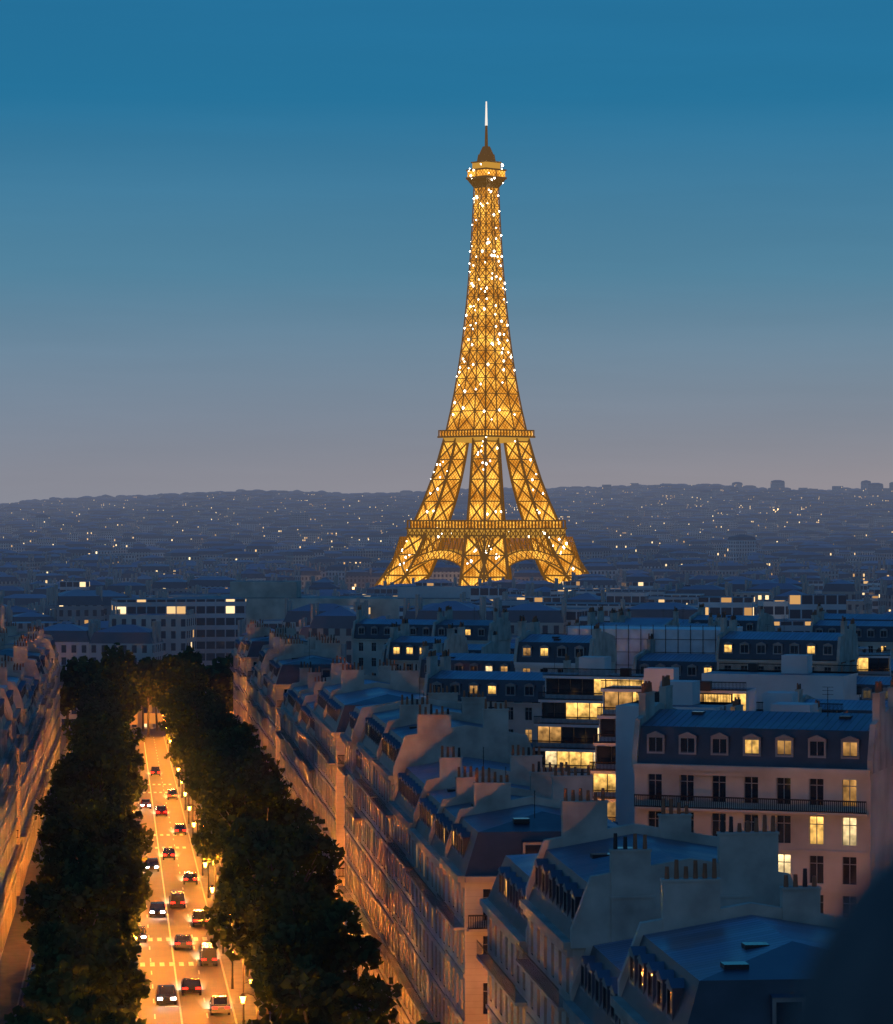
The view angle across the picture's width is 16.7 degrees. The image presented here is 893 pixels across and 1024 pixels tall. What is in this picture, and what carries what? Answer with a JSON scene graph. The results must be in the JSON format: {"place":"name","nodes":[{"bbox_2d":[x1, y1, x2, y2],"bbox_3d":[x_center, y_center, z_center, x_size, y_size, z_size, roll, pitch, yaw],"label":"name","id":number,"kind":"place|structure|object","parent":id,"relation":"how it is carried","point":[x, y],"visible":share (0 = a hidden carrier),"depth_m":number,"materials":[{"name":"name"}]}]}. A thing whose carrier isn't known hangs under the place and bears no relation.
{"place":"outdoors","nodes":[
{"label":"outdoors","id":0,"kind":"place"},
{"bbox_2d":[16,727,172,906],"bbox_3d":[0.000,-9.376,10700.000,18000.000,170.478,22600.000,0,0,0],"label":"ground","id":1,"kind":"structure","parent":0,"point":[155,733],"depth_m":736.12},
{"bbox_2d":[0,746,8,959],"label":"building","id":2,"kind":"structure","parent":1,"relation":"on","point":[3,887],"depth_m":319.17,"materials":[{"name":"beige stone"}]},
{"bbox_2d":[0,695,13,952],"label":"building","id":3,"kind":"structure","parent":1,"relation":"on","point":[5,724],"depth_m":330.51,"materials":[{"name":"beige stone"}]},
{"bbox_2d":[0,729,17,935],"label":"building","id":4,"kind":"structure","parent":1,"relation":"on","point":[11,781],"depth_m":344.79,"materials":[{"name":"beige stone"}]},
{"bbox_2d":[0,685,22,919],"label":"building","id":5,"kind":"structure","parent":1,"relation":"on","point":[6,694],"depth_m":357.74,"materials":[{"name":"beige stone"}]},
{"bbox_2d":[0,654,33,882],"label":"building","id":6,"kind":"structure","parent":1,"relation":"on","point":[16,683],"depth_m":402.45,"materials":[{"name":"beige stone"}]},
{"bbox_2d":[0,640,47,823],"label":"building","id":7,"kind":"structure","parent":1,"relation":"on","point":[32,668],"depth_m":478.75,"materials":[{"name":"beige stone"}]},
{"bbox_2d":[0,636,50,801],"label":"building","id":8,"kind":"structure","parent":1,"relation":"on","point":[33,653],"depth_m":511.62,"materials":[{"name":"beige stone"}]},
{"bbox_2d":[0,626,54,795],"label":"building","id":9,"kind":"structure","parent":1,"relation":"on","point":[31,634],"depth_m":547.92,"materials":[{"name":"beige stone"}]},
{"bbox_2d":[13,663,42,839],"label":"building","id":10,"kind":"structure","parent":1,"relation":"on","point":[30,687],"depth_m":456.53,"materials":[{"name":"beige stone"}]},
{"bbox_2d":[15,661,44,831],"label":"building","id":11,"kind":"structure","parent":1,"relation":"on","point":[33,681],"depth_m":472.97,"materials":[{"name":"beige stone"}]},
{"bbox_2d":[5,621,59,769],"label":"building","id":12,"kind":"structure","parent":1,"relation":"on","point":[46,639],"depth_m":591.14,"materials":[{"name":"beige stone"}]},
{"bbox_2d":[57,642,232,743],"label":"avenue trees","id":13,"kind":"object","parent":1,"relation":"on","point":[154,682],"visible":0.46,"depth_m":696.63,"materials":[{"name":"green plant"}]},
{"bbox_2d":[236,619,296,723],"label":"building","id":14,"kind":"structure","parent":1,"relation":"on","point":[258,632],"depth_m":595.53,"materials":[{"name":"beige stone"}]},
{"bbox_2d":[240,622,307,724],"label":"building","id":15,"kind":"structure","parent":1,"relation":"on","point":[253,648],"depth_m":573.07,"materials":[{"name":"beige stone"}]},
{"bbox_2d":[253,628,324,750],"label":"building","id":16,"kind":"structure","parent":1,"relation":"on","point":[269,650],"depth_m":511.80,"materials":[{"name":"beige stone"}]},
{"bbox_2d":[263,634,346,771],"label":"building","id":17,"kind":"structure","parent":1,"relation":"on","point":[327,652],"depth_m":481.48,"materials":[{"name":"beige stone"}]},
{"bbox_2d":[293,675,325,866],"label":"building","id":18,"kind":"structure","parent":1,"relation":"on","point":[300,727],"depth_m":397.53,"materials":[{"name":"beige stone"}]},
{"bbox_2d":[267,638,353,768],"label":"building","id":19,"kind":"structure","parent":1,"relation":"on","point":[286,674],"depth_m":465.98,"materials":[{"name":"beige stone"}]},
{"bbox_2d":[288,666,364,871],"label":"building","id":20,"kind":"structure","parent":1,"relation":"on","point":[302,700],"depth_m":411.61,"materials":[{"name":"beige stone"}]},
{"bbox_2d":[281,661,372,799],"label":"building","id":21,"kind":"structure","parent":1,"relation":"on","point":[293,693],"depth_m":427.86,"materials":[{"name":"beige stone"}]},
{"bbox_2d":[345,749,361,980],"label":"building","id":22,"kind":"structure","parent":1,"relation":"on","point":[354,811],"depth_m":304.57,"materials":[{"name":"beige stone"}]},
{"bbox_2d":[203,581,515,632],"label":"building","id":23,"kind":"structure","parent":1,"relation":"on","point":[265,600],"depth_m":907.34,"materials":[{"name":"beige stone"}]},
{"bbox_2d":[309,656,424,873],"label":"building","id":24,"kind":"structure","parent":1,"relation":"on","point":[338,672],"depth_m":361.46,"materials":[{"name":"beige stone"}]},
{"bbox_2d":[318,663,425,924],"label":"building","id":25,"kind":"structure","parent":1,"relation":"on","point":[335,721],"depth_m":340.42,"materials":[{"name":"beige stone"}]},
{"bbox_2d":[338,676,457,935],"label":"building","id":26,"kind":"structure","parent":1,"relation":"on","point":[350,737],"depth_m":313.81,"materials":[{"name":"beige stone"}]},
{"bbox_2d":[352,605,447,675],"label":"building","id":27,"kind":"structure","parent":1,"relation":"on","point":[367,651],"depth_m":620.13,"materials":[{"name":"beige stone"}]},
{"bbox_2d":[354,692,482,1000],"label":"building","id":28,"kind":"structure","parent":1,"relation":"on","point":[380,720],"depth_m":287.91,"materials":[{"name":"beige stone"}]},
{"bbox_2d":[386,618,468,688],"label":"building","id":29,"kind":"structure","parent":1,"relation":"on","point":[403,646],"depth_m":520.16,"materials":[{"name":"beige stone"}]},
{"bbox_2d":[381,626,500,665],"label":"building","id":30,"kind":"structure","parent":1,"relation":"on","point":[493,646],"depth_m":546.52,"materials":[{"name":"beige stone"}]},
{"bbox_2d":[0,480,892,567],"bbox_3d":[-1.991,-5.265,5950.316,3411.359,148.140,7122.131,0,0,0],"label":"city","id":31,"kind":"object","parent":1,"relation":"on","point":[735,521],"visible":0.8,"depth_m":4507.71,"materials":[{"name":"stone"}]},
{"bbox_2d":[0,552,892,728],"bbox_3d":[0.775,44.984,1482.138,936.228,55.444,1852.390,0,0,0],"label":"city","id":32,"kind":"object","parent":1,"relation":"on","point":[78,623],"visible":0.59,"depth_m":1226.11,"materials":[{"name":"stone"}]},
{"bbox_2d":[386,734,510,1023],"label":"building","id":33,"kind":"structure","parent":1,"relation":"on","point":[414,784],"depth_m":254.63,"materials":[{"name":"beige stone"}]},
{"bbox_2d":[370,688,532,1023],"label":"building","id":34,"kind":"structure","parent":1,"relation":"on","point":[494,737],"depth_m":264.56,"materials":[{"name":"beige stone"}]},
{"bbox_2d":[418,638,514,689],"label":"building","id":35,"kind":"structure","parent":1,"relation":"on","point":[478,662],"depth_m":493.98,"materials":[{"name":"blue stone"}]},
{"bbox_2d":[431,605,511,653],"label":"building","id":36,"kind":"structure","parent":1,"relation":"on","point":[479,631],"depth_m":615.33,"materials":[{"name":"beige stone"}]},
{"bbox_2d":[406,745,552,1023],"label":"building","id":37,"kind":"structure","parent":1,"relation":"on","point":[453,790],"depth_m":239.90,"materials":[{"name":"beige stone"}]},
{"bbox_2d":[373,101,588,586],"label":"eiffel tower","id":38,"kind":"structure","parent":1,"relation":"on","point":[486,414],"depth_m":1891.63,"materials":[{"name":"brown metal"}]},
{"bbox_2d":[420,761,567,1023],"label":"building","id":39,"kind":"structure","parent":1,"relation":"on","point":[489,795],"depth_m":226.60,"materials":[{"name":"beige stone"}]},
{"bbox_2d":[423,649,580,746],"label":"building","id":40,"kind":"structure","parent":1,"relation":"on","point":[518,691],"depth_m":416.89,"materials":[{"name":"beige stone"}]},
{"bbox_2d":[476,846,564,1023],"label":"building","id":41,"kind":"structure","parent":1,"relation":"on","point":[507,977],"depth_m":188.03,"materials":[{"name":"beige stone"}]},
{"bbox_2d":[436,762,618,1023],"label":"building","id":42,"kind":"structure","parent":1,"relation":"on","point":[483,845],"depth_m":212.07,"materials":[{"name":"beige stone"}]},
{"bbox_2d":[514,615,616,672],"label":"building","id":43,"kind":"structure","parent":1,"relation":"on","point":[534,650],"depth_m":440.21,"materials":[{"name":"beige stone"}]},
{"bbox_2d":[529,656,643,774],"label":"apartment building","id":44,"kind":"structure","parent":1,"relation":"on","point":[567,727],"depth_m":392.87,"materials":[{"name":"beige stone"}]},
{"bbox_2d":[587,606,679,625],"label":"building","id":45,"kind":"structure","parent":1,"relation":"on","point":[591,617],"depth_m":559.05,"materials":[{"name":"blue stone"}]},
{"bbox_2d":[515,788,792,1023],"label":"building","id":46,"kind":"structure","parent":1,"relation":"on","point":[570,908],"depth_m":163.65,"materials":[{"name":"beige paint"}]},
{"bbox_2d":[566,624,742,673],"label":"building","id":47,"kind":"structure","parent":1,"relation":"on","point":[631,642],"depth_m":467.42,"materials":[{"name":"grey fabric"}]},
{"bbox_2d":[563,895,751,1023],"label":"building","id":48,"kind":"structure","parent":1,"relation":"on","point":[594,986],"depth_m":155.68,"materials":[{"name":"beige stone"}]},
{"bbox_2d":[616,680,732,825],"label":"building","id":49,"kind":"structure","parent":1,"relation":"on","point":[686,694],"depth_m":313.97,"materials":[{"name":"beige stone"}]},
{"bbox_2d":[632,633,738,680],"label":"building","id":50,"kind":"structure","parent":1,"relation":"on","point":[692,666],"depth_m":456.70,"materials":[{"name":"blue stone"}]},
{"bbox_2d":[610,858,833,1023],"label":"building","id":51,"kind":"structure","parent":1,"relation":"on","point":[697,954],"depth_m":138.40,"materials":[{"name":"beige stone"}]},
{"bbox_2d":[689,603,774,631],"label":"building","id":52,"kind":"structure","parent":1,"relation":"on","point":[753,623],"depth_m":622.05,"materials":[{"name":"blue stone"}]},
{"bbox_2d":[632,675,892,914],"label":"apartment building","id":53,"kind":"structure","parent":1,"relation":"on","point":[818,786],"depth_m":239.30,"materials":[{"name":"beige stone"}]},
{"bbox_2d":[702,654,860,708],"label":"building","id":54,"kind":"structure","parent":1,"relation":"on","point":[791,672],"depth_m":403.11,"materials":[{"name":"beige stone"}]},
{"bbox_2d":[715,611,858,671],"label":"building","id":55,"kind":"structure","parent":1,"relation":"on","point":[770,648],"depth_m":450.86,"materials":[{"name":"beige stone"}]},
{"bbox_2d":[770,702,817,711],"bbox_3d":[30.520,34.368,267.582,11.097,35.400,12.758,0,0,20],"label":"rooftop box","id":56,"kind":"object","parent":1,"relation":"on","point":[792,707],"depth_m":264.29,"materials":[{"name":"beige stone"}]},
{"bbox_2d":[756,691,842,712],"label":"building","id":57,"kind":"structure","parent":1,"relation":"on","point":[770,697],"depth_m":359.14,"materials":[{"name":"beige stone"}]},
{"bbox_2d":[784,852,892,1023],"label":"parapet stone","id":58,"kind":"object","parent":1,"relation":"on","point":[847,977],"visible":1,"depth_m":3.09,"materials":[{"name":"grey stone"}]},
{"bbox_2d":[795,683,887,713],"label":"building","id":59,"kind":"structure","parent":1,"relation":"on","point":[857,706],"depth_m":381.44,"materials":[{"name":"beige stone"}]},
{"bbox_2d":[810,608,892,658],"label":"building","id":60,"kind":"structure","parent":1,"relation":"on","point":[874,635],"depth_m":585.98,"materials":[{"name":"beige stone"}]},
{"bbox_2d":[816,602,892,620],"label":"building","id":61,"kind":"structure","parent":1,"relation":"on","point":[866,617],"depth_m":613.44,"materials":[{"name":"blue stone"}]},
{"bbox_2d":[841,660,891,700],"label":"building","id":62,"kind":"structure","parent":1,"relation":"on","point":[868,687],"depth_m":446.75,"materials":[{"name":"beige stone"}]},
{"bbox_2d":[0,736,374,1023],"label":"avenue road","id":63,"kind":"structure","parent":0,"point":[16,959],"depth_m":340.55,"materials":[{"name":"grey asphalt"}]},
{"bbox_2d":[0,682,28,895],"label":"building","id":64,"kind":"structure","parent":63,"relation":"on","point":[21,831],"depth_m":382.87,"materials":[{"name":"beige stone"}]},
{"bbox_2d":[13,665,40,853],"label":"building","id":65,"kind":"structure","parent":63,"relation":"on","point":[34,732],"depth_m":443.70,"materials":[{"name":"beige stone"}]},
{"bbox_2d":[28,697,36,866],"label":"block","id":66,"kind":"structure","parent":63,"relation":"on","point":[31,745],"depth_m":423.57,"materials":[{"name":"beige stone"}]},
{"bbox_2d":[6,969,146,1023],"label":"avenue tree","id":67,"kind":"object","parent":63,"relation":"on","point":[80,1009],"visible":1,"depth_m":189.12,"materials":[{"name":"green plant"}]},
{"bbox_2d":[4,964,151,1023],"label":"avenue tree","id":68,"kind":"object","parent":63,"relation":"on","point":[20,1012],"visible":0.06,"depth_m":224.46,"materials":[{"name":"green plant"}]},
{"bbox_2d":[23,856,141,954],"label":"avenue tree","id":69,"kind":"object","parent":63,"relation":"on","point":[97,888],"visible":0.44,"depth_m":257.14,"materials":[{"name":"green plant"}]},
{"bbox_2d":[20,922,145,1023],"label":"avenue tree","id":70,"kind":"object","parent":63,"relation":"on","point":[112,977],"visible":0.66,"depth_m":211.09,"materials":[{"name":"green plant"}]},
{"bbox_2d":[18,858,151,928],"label":"avenue tree","id":71,"kind":"object","parent":63,"relation":"on","point":[46,878],"visible":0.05,"depth_m":287.27,"materials":[{"name":"green plant"}]},
{"bbox_2d":[34,781,138,848],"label":"avenue tree","id":72,"kind":"object","parent":63,"relation":"on","point":[52,807],"visible":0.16,"depth_m":350.13,"materials":[{"name":"green plant"}]},
{"bbox_2d":[32,907,141,1018],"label":"avenue tree","id":73,"kind":"object","parent":63,"relation":"on","point":[98,935],"visible":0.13,"depth_m":236.71,"materials":[{"name":"green plant"}]},
{"bbox_2d":[25,843,152,950],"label":"avenue tree","id":74,"kind":"object","parent":63,"relation":"on","point":[117,857],"visible":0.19,"depth_m":267.25,"materials":[{"name":"green plant"}]},
{"bbox_2d":[31,813,153,880],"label":"avenue tree","id":75,"kind":"object","parent":63,"relation":"on","point":[136,845],"visible":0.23,"depth_m":308.28,"materials":[{"name":"green plant"}]},
{"bbox_2d":[51,753,136,811],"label":"avenue tree","id":76,"kind":"object","parent":63,"relation":"on","point":[98,773],"visible":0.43,"depth_m":360.00,"materials":[{"name":"green plant"}]},
{"bbox_2d":[61,709,129,758],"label":"avenue tree","id":77,"kind":"object","parent":63,"relation":"on","point":[93,717],"visible":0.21,"depth_m":474.34,"materials":[{"name":"green plant"}]},
{"bbox_2d":[48,724,147,804],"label":"avenue tree","id":78,"kind":"object","parent":63,"relation":"on","point":[116,750],"visible":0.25,"depth_m":371.76,"materials":[{"name":"green plant"}]},
{"bbox_2d":[46,783,153,861],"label":"avenue tree","id":79,"kind":"object","parent":63,"relation":"on","point":[94,812],"visible":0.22,"depth_m":339.31,"materials":[{"name":"green plant"}]},
{"bbox_2d":[47,821,152,915],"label":"avenue tree","id":80,"kind":"object","parent":63,"relation":"on","point":[120,835],"visible":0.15,"depth_m":279.32,"materials":[{"name":"green plant"}]},
{"bbox_2d":[75,700,130,747],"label":"avenue tree","id":81,"kind":"object","parent":63,"relation":"on","point":[109,710],"visible":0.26,"depth_m":501.05,"materials":[{"name":"green plant"}]},
{"bbox_2d":[61,729,145,774],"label":"avenue tree","id":82,"kind":"object","parent":63,"relation":"on","point":[84,753],"visible":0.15,"depth_m":396.81,"materials":[{"name":"green plant"}]},
{"bbox_2d":[71,678,145,717],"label":"avenue tree","id":83,"kind":"object","parent":63,"relation":"on","point":[106,691],"visible":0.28,"depth_m":601.96,"materials":[{"name":"green plant"}]},
{"bbox_2d":[138,737,212,1023],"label":"road markings","id":84,"kind":"object","parent":63,"relation":"on","point":[173,962],"visible":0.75,"depth_m":337.77,"materials":[{"name":"paint"}]},
{"bbox_2d":[170,726,212,822],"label":"avenue tree","id":85,"kind":"object","parent":63,"relation":"on","point":[187,750],"visible":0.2,"depth_m":476.98,"materials":[{"name":"green plant"}]},
{"bbox_2d":[134,719,257,1023],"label":"street lamps","id":86,"kind":"object","parent":63,"relation":"on","point":[242,996],"visible":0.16,"depth_m":350.54,"materials":[{"name":"grey"}]},
{"bbox_2d":[161,672,230,727],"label":"avenue tree","id":87,"kind":"object","parent":63,"relation":"on","point":[196,686],"visible":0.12,"depth_m":547.02,"materials":[{"name":"green plant"}]},
{"bbox_2d":[167,691,240,818],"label":"avenue tree","id":88,"kind":"object","parent":63,"relation":"on","point":[182,721],"visible":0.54,"depth_m":489.12,"materials":[{"name":"green plant"}]},
{"bbox_2d":[191,798,258,863],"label":"avenue tree","id":89,"kind":"object","parent":63,"relation":"on","point":[203,838],"visible":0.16,"depth_m":348.43,"materials":[{"name":"green plant"}]},
{"bbox_2d":[198,721,271,775],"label":"avenue tree","id":90,"kind":"object","parent":63,"relation":"on","point":[242,738],"visible":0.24,"depth_m":371.76,"materials":[{"name":"green plant"}]},
{"bbox_2d":[198,746,284,808],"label":"avenue tree","id":91,"kind":"object","parent":63,"relation":"on","point":[227,761],"visible":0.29,"depth_m":363.52,"materials":[{"name":"green plant"}]},
{"bbox_2d":[199,760,292,837],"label":"avenue tree","id":92,"kind":"object","parent":63,"relation":"on","point":[224,794],"visible":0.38,"depth_m":340.56,"materials":[{"name":"green plant"}]},
{"bbox_2d":[230,623,287,718],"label":"building","id":93,"kind":"structure","parent":63,"relation":"on","point":[235,652],"depth_m":627.12,"materials":[{"name":"beige stone"}]},
{"bbox_2d":[257,672,266,761],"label":"building","id":94,"kind":"structure","parent":63,"relation":"on","point":[263,711],"depth_m":501.50,"materials":[{"name":"beige stone"}]},
{"bbox_2d":[221,770,305,872],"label":"avenue tree","id":95,"kind":"object","parent":63,"relation":"on","point":[261,790],"visible":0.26,"depth_m":303.26,"materials":[{"name":"green plant"}]},
{"bbox_2d":[212,808,343,1015],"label":"avenue tree","id":96,"kind":"object","parent":63,"relation":"on","point":[223,826],"visible":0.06,"depth_m":278.32,"materials":[{"name":"green plant"}]},
{"bbox_2d":[213,816,344,1017],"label":"avenue tree","id":97,"kind":"object","parent":63,"relation":"on","point":[254,844],"visible":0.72,"depth_m":264.41,"materials":[{"name":"green plant"}]},
{"bbox_2d":[205,854,366,969],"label":"avenue tree","id":98,"kind":"object","parent":63,"relation":"on","point":[252,906],"visible":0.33,"depth_m":251.39,"materials":[{"name":"green plant"}]},
{"bbox_2d":[275,681,307,797],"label":"building","id":99,"kind":"structure","parent":63,"relation":"on","point":[282,752],"depth_m":442.70,"materials":[{"name":"beige stone"}]},
{"bbox_2d":[241,911,357,1020],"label":"avenue tree","id":100,"kind":"object","parent":63,"relation":"on","point":[248,964],"visible":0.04,"depth_m":239.25,"materials":[{"name":"green plant"}]},
{"bbox_2d":[301,708,314,872],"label":"building","id":101,"kind":"structure","parent":63,"relation":"on","point":[308,762],"depth_m":378.36,"materials":[{"name":"beige stone"}]},
{"bbox_2d":[248,889,383,1021],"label":"avenue tree","id":102,"kind":"object","parent":63,"relation":"on","point":[331,917],"visible":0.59,"depth_m":227.34,"materials":[{"name":"green plant"}]},
{"bbox_2d":[243,954,402,1023],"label":"avenue tree","id":103,"kind":"object","parent":63,"relation":"on","point":[305,990],"visible":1,"depth_m":214.43,"materials":[{"name":"green plant"}]},
{"bbox_2d":[0,0,892,503],"label":"sky","id":104,"kind":"structure","parent":0,"point":[235,235],"materials":[{"name":"blue"}]},
{"bbox_2d":[23,581,879,704],"bbox_3d":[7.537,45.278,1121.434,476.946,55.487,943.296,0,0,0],"label":"buildings","id":105,"kind":"structure","parent":0,"point":[217,618],"depth_m":803.30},
{"bbox_2d":[589,667,755,821],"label":"building","id":106,"kind":"structure","parent":0,"point":[603,772],"depth_m":349.68,"materials":[{"name":"beige stone"}]},
{"bbox_2d":[857,649,890,676],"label":"modern slab","id":107,"kind":"structure","parent":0,"point":[873,664],"depth_m":482.41,"materials":[{"name":"white concrete"}]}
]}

